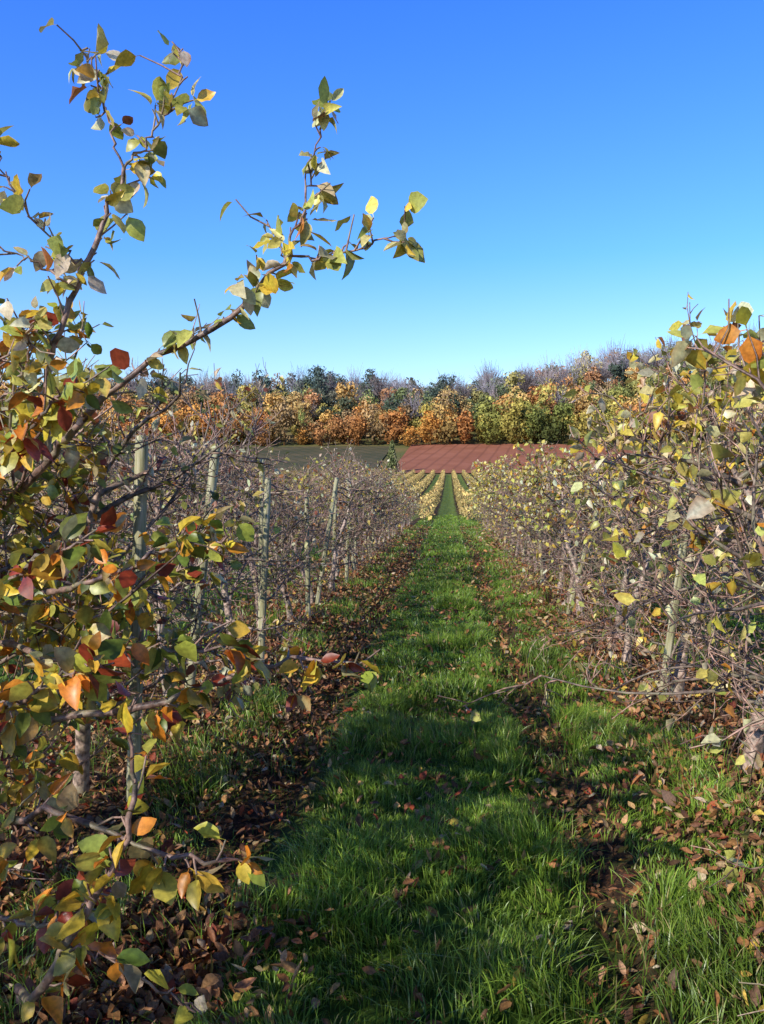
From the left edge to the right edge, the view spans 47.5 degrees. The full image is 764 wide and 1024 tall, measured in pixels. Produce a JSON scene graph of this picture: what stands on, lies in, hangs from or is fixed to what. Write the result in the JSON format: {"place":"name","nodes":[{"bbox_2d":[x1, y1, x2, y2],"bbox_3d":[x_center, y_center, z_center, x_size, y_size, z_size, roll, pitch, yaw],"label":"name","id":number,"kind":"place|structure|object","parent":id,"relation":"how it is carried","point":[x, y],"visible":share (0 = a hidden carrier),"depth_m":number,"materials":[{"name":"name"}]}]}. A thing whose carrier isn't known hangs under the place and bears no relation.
{"place":"outdoors","nodes":[
{"label":"outdoors","id":0,"kind":"place"},
{"bbox_2d":[0,446,389,470],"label":"stubble field","id":1,"kind":"structure","parent":0,"point":[371,455],"depth_m":291.77,"materials":[{"name":"plant"}]},
{"bbox_2d":[0,513,763,1023],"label":"grass","id":2,"kind":"structure","parent":0,"point":[522,825],"depth_m":3.92,"materials":[{"name":"green plant"}]},
{"bbox_2d":[0,378,763,1023],"bbox_3d":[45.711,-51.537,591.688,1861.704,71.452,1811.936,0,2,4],"label":"ground","id":3,"kind":"structure","parent":0,"point":[446,502],"depth_m":4.10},
{"bbox_2d":[126,435,147,803],"bbox_3d":[-1.209,0.576,4.284,0.070,1.908,0.069,2,1,4],"label":"wooden stake","id":4,"kind":"object","parent":3,"relation":"on","point":[140,513],"visible":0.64,"depth_m":4.25,"materials":[{"name":"grey wood"}]},
{"bbox_2d":[0,301,288,793],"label":"apple tree","id":5,"kind":"object","parent":3,"relation":"on","point":[82,753],"visible":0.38,"depth_m":4.14,"materials":[{"name":"brown plant"}]},
{"bbox_2d":[48,405,290,706],"bbox_3d":[-1.530,0.368,5.955,1.808,2.147,2.100,0,2,-4],"label":"apple tree","id":6,"kind":"object","parent":3,"relation":"on","point":[174,511],"visible":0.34,"depth_m":6.00,"materials":[{"name":"brown plant"}]},
{"bbox_2d":[9,465,376,471],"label":"hedge","id":7,"kind":"object","parent":3,"relation":"on","point":[302,468],"visible":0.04,"depth_m":240.44,"materials":[{"name":"plant"}]},
{"bbox_2d":[185,448,219,687],"bbox_3d":[-1.230,0.498,5.889,0.069,1.890,0.069,7,2,4],"label":"wooden stake","id":8,"kind":"object","parent":3,"relation":"on","point":[212,482],"visible":0.22,"depth_m":5.86,"materials":[{"name":"grey wood"}]},
{"bbox_2d":[93,394,328,668],"bbox_3d":[-1.494,0.191,7.353,2.213,2.472,1.818,1,2,19],"label":"apple tree","id":9,"kind":"object","parent":3,"relation":"on","point":[225,594],"visible":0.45,"depth_m":7.32,"materials":[{"name":"brown plant"}]},
{"bbox_2d":[0,17,427,1023],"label":"apple tree","id":10,"kind":"object","parent":3,"relation":"on","point":[88,661],"visible":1,"depth_m":2.45,"materials":[{"name":"green plant"}]},
{"bbox_2d":[146,357,340,638],"bbox_3d":[-1.394,-0.054,8.645,2.078,2.889,2.128,0,2,10],"label":"apple tree","id":11,"kind":"object","parent":3,"relation":"on","point":[253,432],"visible":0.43,"depth_m":8.62,"materials":[{"name":"brown plant"}]},
{"bbox_2d":[258,459,264,633],"bbox_3d":[-1.212,0.421,8.718,0.061,1.914,0.062,1,1,4],"label":"wooden stake","id":12,"kind":"object","parent":3,"relation":"on","point":[261,503],"visible":0.26,"depth_m":8.69,"materials":[{"name":"grey wood"}]},
{"bbox_2d":[258,478,270,662],"bbox_3d":[-1.009,0.559,7.419,0.146,1.705,0.060,1,2,28],"label":"wooden stake","id":13,"kind":"object","parent":3,"relation":"on","point":[265,546],"visible":0.77,"depth_m":7.39,"materials":[{"name":"grey wood"}]},
{"bbox_2d":[200,430,345,619],"bbox_3d":[-1.303,0.209,10.146,2.079,2.286,1.727,-2,2,-44],"label":"apple tree","id":14,"kind":"object","parent":3,"relation":"on","point":[283,590],"visible":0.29,"depth_m":10.16,"materials":[{"name":"brown plant"}]},
{"bbox_2d":[226,460,378,602],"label":"apple tree","id":15,"kind":"object","parent":3,"relation":"on","point":[326,549],"visible":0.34,"depth_m":11.52,"materials":[{"name":"brown plant"}]},
{"bbox_2d":[304,492,310,614],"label":"wooden stake","id":16,"kind":"object","parent":3,"relation":"on","point":[307,582],"visible":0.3,"depth_m":10.29,"materials":[{"name":"grey wood"}]},
{"bbox_2d":[315,477,338,605],"bbox_3d":[-0.737,0.426,11.525,0.060,1.794,0.060,9,0,4],"label":"wooden stake","id":17,"kind":"object","parent":3,"relation":"on","point":[329,525],"visible":0.76,"depth_m":11.50,"materials":[{"name":"grey wood"}]},
{"bbox_2d":[280,467,382,562],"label":"apple tree","id":18,"kind":"object","parent":3,"relation":"on","point":[328,490],"visible":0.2,"depth_m":15.82,"materials":[{"name":"brown plant"}]},
{"bbox_2d":[332,488,337,592],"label":"wooden stake","id":19,"kind":"object","parent":3,"relation":"on","point":[334,518],"visible":0.3,"depth_m":13.09,"materials":[{"name":"grey wood"}]},
{"bbox_2d":[270,436,422,592],"bbox_3d":[-0.646,0.049,13.195,1.806,2.455,2.197,2,2,43],"label":"apple tree","id":20,"kind":"object","parent":3,"relation":"on","point":[352,494],"visible":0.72,"depth_m":13.15,"materials":[{"name":"brown plant"}]},
{"bbox_2d":[300,439,395,583],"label":"apple tree","id":21,"kind":"object","parent":3,"relation":"on","point":[344,511],"visible":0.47,"depth_m":14.46,"materials":[{"name":"brown plant"}]},
{"bbox_2d":[345,487,350,582],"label":"wooden stake","id":22,"kind":"object","parent":3,"relation":"on","point":[347,561],"visible":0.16,"depth_m":14.23,"materials":[{"name":"grey wood"}]},
{"bbox_2d":[346,478,354,571],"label":"wooden stake","id":23,"kind":"object","parent":3,"relation":"on","point":[353,566],"visible":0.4,"depth_m":15.94,"materials":[{"name":"grey wood"}]},
{"bbox_2d":[304,455,397,566],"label":"apple tree","id":24,"kind":"object","parent":3,"relation":"on","point":[346,475],"visible":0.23,"depth_m":17.25,"materials":[{"name":"brown plant"}]},
{"bbox_2d":[354,485,358,567],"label":"wooden stake","id":25,"kind":"object","parent":3,"relation":"on","point":[355,542],"visible":0.15,"depth_m":17.28,"materials":[{"name":"grey wood"}]},
{"bbox_2d":[325,456,395,547],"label":"apple tree","id":26,"kind":"object","parent":3,"relation":"on","point":[379,533],"visible":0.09,"depth_m":20.10,"materials":[{"name":"brown plant"}]},
{"bbox_2d":[367,480,369,554],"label":"wooden stake","id":27,"kind":"object","parent":3,"relation":"on","point":[367,520],"visible":0.21,"depth_m":20.14,"materials":[{"name":"grey wood"}]},
{"bbox_2d":[369,477,380,560],"bbox_3d":[-0.155,0.188,18.658,0.060,1.917,0.060,7,6,4],"label":"wooden stake","id":28,"kind":"object","parent":3,"relation":"on","point":[374,527],"visible":0.27,"depth_m":18.66,"materials":[{"name":"grey wood"}]},
{"bbox_2d":[341,452,420,561],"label":"apple tree","id":29,"kind":"object","parent":3,"relation":"on","point":[382,505],"visible":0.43,"depth_m":18.50,"materials":[{"name":"brown plant"}]},
{"bbox_2d":[0,524,763,1023],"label":"fallen leaves","id":30,"kind":"object","parent":3,"relation":"on","point":[152,1006],"visible":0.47,"depth_m":4.23,"materials":[{"name":"brown plant"}]},
{"bbox_2d":[0,319,763,446],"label":"woodland","id":31,"kind":"object","parent":3,"relation":"on","point":[515,406],"visible":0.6,"depth_m":366.83,"materials":[{"name":"orange plant"}]},
{"bbox_2d":[0,441,763,576],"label":"apple tree rows","id":32,"kind":"object","parent":3,"relation":"on","point":[412,511],"visible":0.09,"depth_m":23.47,"materials":[{"name":"brown plant"}]},
{"bbox_2d":[4,469,759,536],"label":"orchard rows","id":33,"kind":"object","parent":3,"relation":"on","point":[431,498],"visible":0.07,"depth_m":105.73,"materials":[{"name":"yellow plant"}]},
{"bbox_2d":[383,440,399,471],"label":"conifer tree","id":34,"kind":"object","parent":3,"relation":"on","point":[392,462],"visible":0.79,"depth_m":235.55,"materials":[{"name":"green plant"}]},
{"bbox_2d":[475,468,551,555],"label":"apple tree","id":35,"kind":"object","parent":3,"relation":"on","point":[503,530],"visible":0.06,"depth_m":20.39,"materials":[{"name":"yellow plant"}]},
{"bbox_2d":[466,452,561,559],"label":"apple tree","id":36,"kind":"object","parent":3,"relation":"on","point":[489,464],"visible":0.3,"depth_m":18.95,"materials":[{"name":"yellow plant"}]},
{"bbox_2d":[473,457,569,570],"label":"apple tree","id":37,"kind":"object","parent":3,"relation":"on","point":[495,495],"visible":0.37,"depth_m":16.11,"materials":[{"name":"yellow plant"}]},
{"bbox_2d":[470,444,590,563],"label":"apple tree","id":38,"kind":"object","parent":3,"relation":"on","point":[496,481],"visible":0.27,"depth_m":17.50,"materials":[{"name":"yellow plant"}]},
{"bbox_2d":[535,487,544,578],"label":"wooden stake","id":39,"kind":"object","parent":3,"relation":"on","point":[541,549],"visible":0.15,"depth_m":14.58,"materials":[{"name":"grey wood"}]},
{"bbox_2d":[500,455,626,580],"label":"apple tree","id":40,"kind":"object","parent":3,"relation":"on","point":[530,499],"visible":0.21,"depth_m":14.36,"materials":[{"name":"yellow plant"}]},
{"bbox_2d":[506,446,624,592],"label":"apple tree","id":41,"kind":"object","parent":3,"relation":"on","point":[543,567],"visible":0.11,"depth_m":13.21,"materials":[{"name":"yellow plant"}]},
{"bbox_2d":[484,439,657,617],"bbox_3d":[2.271,0.192,10.628,2.110,2.250,2.053,1,2,30],"label":"apple tree","id":42,"kind":"object","parent":3,"relation":"on","point":[540,498],"visible":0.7,"depth_m":10.52,"materials":[{"name":"yellow plant"}]},
{"bbox_2d":[491,425,657,602],"bbox_3d":[2.672,0.064,11.732,2.330,2.507,2.199,0,2,-1],"label":"apple tree","id":43,"kind":"object","parent":3,"relation":"on","point":[531,494],"visible":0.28,"depth_m":11.63,"materials":[{"name":"yellow plant"}]},
{"bbox_2d":[566,480,606,615],"bbox_3d":[2.463,0.451,10.478,0.061,1.796,0.061,14,9,4],"label":"wooden stake","id":44,"kind":"object","parent":3,"relation":"on","point":[580,568],"visible":0.2,"depth_m":10.47,"materials":[{"name":"grey wood"}]},
{"bbox_2d":[437,294,763,785],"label":"apple tree","id":45,"kind":"object","parent":3,"relation":"on","point":[752,500],"visible":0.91,"depth_m":3.74,"materials":[{"name":"yellow plant"}]},
{"bbox_2d":[537,431,735,641],"bbox_3d":[2.785,0.283,8.852,1.975,2.216,1.879,0,2,-7],"label":"apple tree","id":46,"kind":"object","parent":3,"relation":"on","point":[629,571],"visible":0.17,"depth_m":8.85,"materials":[{"name":"yellow plant"}]},
{"bbox_2d":[524,355,763,709],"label":"apple tree","id":47,"kind":"object","parent":3,"relation":"on","point":[681,656],"visible":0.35,"depth_m":6.30,"materials":[{"name":"yellow plant"}]},
{"bbox_2d":[529,427,762,673],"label":"apple tree","id":48,"kind":"object","parent":3,"relation":"on","point":[628,642],"visible":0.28,"depth_m":7.58,"materials":[{"name":"yellow plant"}]},
{"bbox_2d":[582,390,763,774],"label":"apple tree","id":49,"kind":"object","parent":3,"relation":"on","point":[756,736],"visible":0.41,"depth_m":4.82,"materials":[{"name":"yellow plant"}]},
{"bbox_2d":[657,458,697,703],"bbox_3d":[2.103,0.528,6.167,0.060,1.837,0.060,6,7,4],"label":"wooden stake","id":50,"kind":"object","parent":3,"relation":"on","point":[669,643],"visible":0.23,"depth_m":6.16,"materials":[{"name":"grey wood"}]},
{"bbox_2d":[667,299,763,1016],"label":"apple tree","id":51,"kind":"object","parent":3,"relation":"on","point":[750,377],"visible":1,"depth_m":1.91,"materials":[{"name":"yellow plant"}]},
{"bbox_2d":[0,0,763,401],"label":"sky","id":52,"kind":"structure","parent":0,"point":[585,169],"materials":[{"name":"blue"}]},
{"bbox_2d":[397,443,752,472],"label":"ploughed field","id":53,"kind":"structure","parent":0,"point":[439,458],"depth_m":283.64,"materials":[{"name":"red soil"}]}
]}

